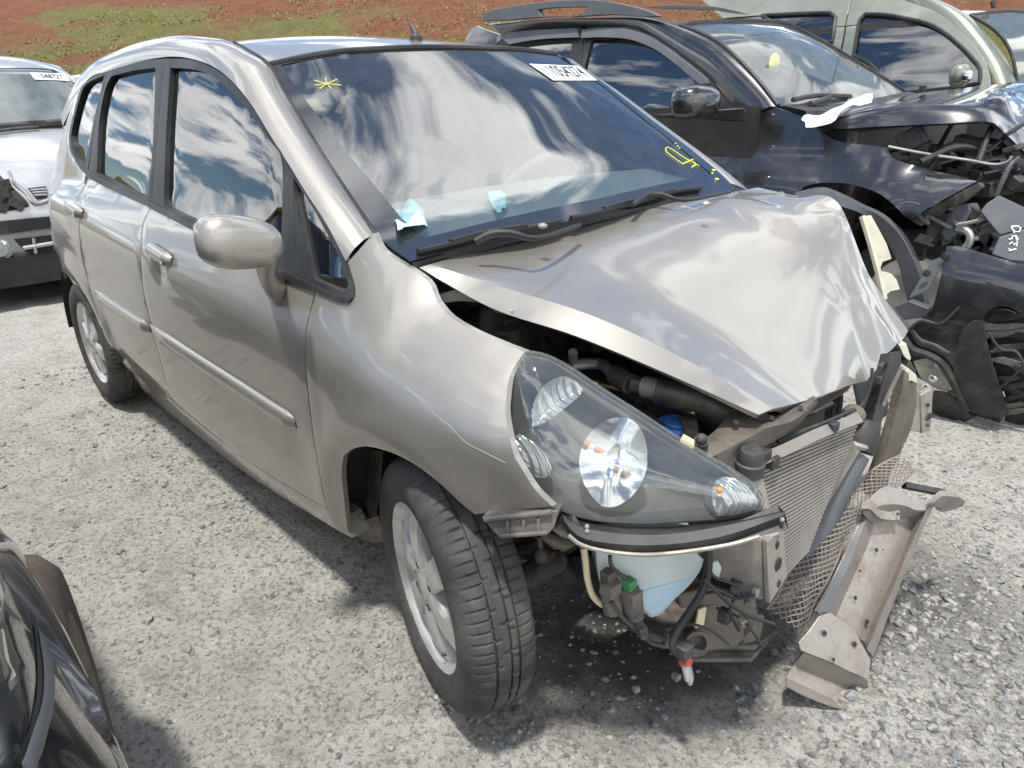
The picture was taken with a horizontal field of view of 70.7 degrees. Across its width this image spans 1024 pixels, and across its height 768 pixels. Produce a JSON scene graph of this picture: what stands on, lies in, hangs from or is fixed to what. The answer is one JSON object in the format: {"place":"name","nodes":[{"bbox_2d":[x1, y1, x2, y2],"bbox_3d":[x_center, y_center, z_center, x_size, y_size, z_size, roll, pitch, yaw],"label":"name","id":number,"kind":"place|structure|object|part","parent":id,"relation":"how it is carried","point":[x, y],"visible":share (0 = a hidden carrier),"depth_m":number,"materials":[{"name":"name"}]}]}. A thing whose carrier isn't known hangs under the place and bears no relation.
{"place":"outdoors","nodes":[
{"label":"outdoors","id":0,"kind":"place"},
{"bbox_2d":[71,75,79,80],"bbox_3d":[-4.520,-2.946,8.980,1.720,1.740,4.650,-20,28,-39],"label":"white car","id":1,"kind":"object","parent":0,"point":[75,77],"depth_m":8.29,"materials":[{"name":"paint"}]},
{"bbox_2d":[487,190,506,212],"bbox_3d":[-0.046,-0.493,1.914,0.072,0.023,0.453,-1,21,1],"label":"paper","id":2,"kind":"object","parent":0,"point":[497,199],"visible":0.85,"depth_m":1.86,"materials":[{"name":"white paper"}]},
{"bbox_2d":[0,280,1023,767],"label":"ground","id":3,"kind":"structure","parent":0,"point":[262,682],"depth_m":1.83,"materials":[{"name":"grey gravel"}]},
{"bbox_2d":[0,56,75,288],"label":"grey car","id":4,"kind":"object","parent":3,"relation":"on","point":[34,95],"visible":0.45,"depth_m":5.11,"materials":[{"name":"paint"}]},
{"bbox_2d":[0,528,127,767],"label":"black car","id":5,"kind":"object","parent":3,"relation":"on","point":[54,712],"visible":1,"depth_m":0.84,"materials":[{"name":"paint"}]},
{"bbox_2d":[48,23,933,715],"bbox_3d":[-0.547,-0.485,2.686,1.913,1.523,3.778,-20,28,-39],"label":"hatchback car","id":6,"kind":"object","parent":3,"relation":"on","point":[618,359],"visible":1,"depth_m":1.65,"materials":[{"name":"beige metal"}]},
{"bbox_3d":[-1.487,-0.536,2.734,0.249,1.225,1.231,-20,28,-39],"label":"rear door","id":7,"kind":"part","parent":6,"relation":"part of","materials":[{"name":"beige metal"}]},
{"bbox_3d":[-0.817,-0.320,2.048,0.247,1.156,1.294,-20,28,-39],"label":"front door","id":8,"kind":"part","parent":6,"relation":"part of","materials":[{"name":"beige metal"}]},
{"bbox_3d":[-0.422,-0.332,1.558,0.080,0.255,0.311,-16,25,-33],"label":"quarter window frame","id":9,"kind":"part","parent":6,"relation":"part of","materials":[{"name":"black plastic"}]},
{"bbox_2d":[395,198,426,229],"bbox_3d":[-0.247,-0.412,1.704,0.073,0.041,0.408,-5,21,-9],"label":"paper","id":10,"kind":"object","parent":6,"relation":"on","point":[411,213],"visible":0.93,"depth_m":1.62,"materials":[{"name":"white paper"}]},
{"bbox_3d":[-0.434,-0.917,3.648,0.240,1.225,1.231,-20,28,-39],"label":"rear door","id":11,"kind":"part","parent":6,"relation":"part of","materials":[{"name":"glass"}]},
{"bbox_3d":[0.239,-0.702,2.964,0.236,1.156,1.294,-20,28,-39],"label":"front door","id":12,"kind":"part","parent":6,"relation":"part of","materials":[{"name":"glass"}]},
{"bbox_3d":[0.666,-0.725,2.502,0.311,0.255,0.080,15,27,37],"label":"quarter window frame","id":13,"kind":"part","parent":6,"relation":"part of","materials":[{"name":"plastic"}]},
{"bbox_2d":[464,0,1023,393],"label":"crashed suv","id":14,"kind":"object","parent":3,"relation":"on","point":[737,99],"visible":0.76,"depth_m":3.49,"materials":[{"name":"black paint"}]},
{"bbox_3d":[0.261,-1.533,4.536,0.401,1.341,1.666,-20,28,-39],"label":"rear door","id":15,"kind":"part","parent":14,"relation":"part of","materials":[{"name":"black paint"}]},
{"bbox_3d":[0.795,-1.310,3.986,0.365,1.295,1.360,-20,28,-39],"label":"front door","id":16,"kind":"part","parent":14,"relation":"part of","materials":[{"name":"black paint"}]},
{"bbox_2d":[802,94,872,127],"bbox_3d":[1.535,-1.261,3.320,0.445,0.138,0.141,-9,22,-19],"label":"paper sheet","id":17,"kind":"object","parent":14,"relation":"on","point":[826,118],"visible":1,"depth_m":3.30,"materials":[{"name":"white paper"}]},
{"bbox_2d":[703,0,1023,162],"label":"olive car","id":18,"kind":"object","parent":3,"relation":"on","point":[912,46],"visible":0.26,"depth_m":5.07,"materials":[{"name":"paint"}]},
{"bbox_3d":[2.064,-2.913,6.006,0.343,0.808,1.629,-15,25,-32],"label":"rear door","id":19,"kind":"part","parent":18,"relation":"part of","materials":[{"name":"green paint"}]},
{"bbox_3d":[2.800,-2.312,5.082,0.369,0.941,1.234,-13,24,-28],"label":"front door","id":20,"kind":"part","parent":18,"relation":"part of","materials":[{"name":"green paint"}]},
{"bbox_2d":[785,482,964,709],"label":"bumper beam","id":21,"kind":"structure","parent":3,"relation":"on","point":[856,602],"depth_m":1.65,"materials":[{"name":"beige metal"}]},
{"bbox_2d":[894,246,1023,424],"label":"torn bumper","id":22,"kind":"object","parent":3,"relation":"on","point":[947,335],"visible":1,"depth_m":2.75,"materials":[{"name":"black paint"}]},
{"bbox_2d":[0,0,1023,113],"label":"hillside","id":23,"kind":"structure","parent":0,"point":[25,21],"depth_m":23.08,"materials":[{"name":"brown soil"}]}
]}

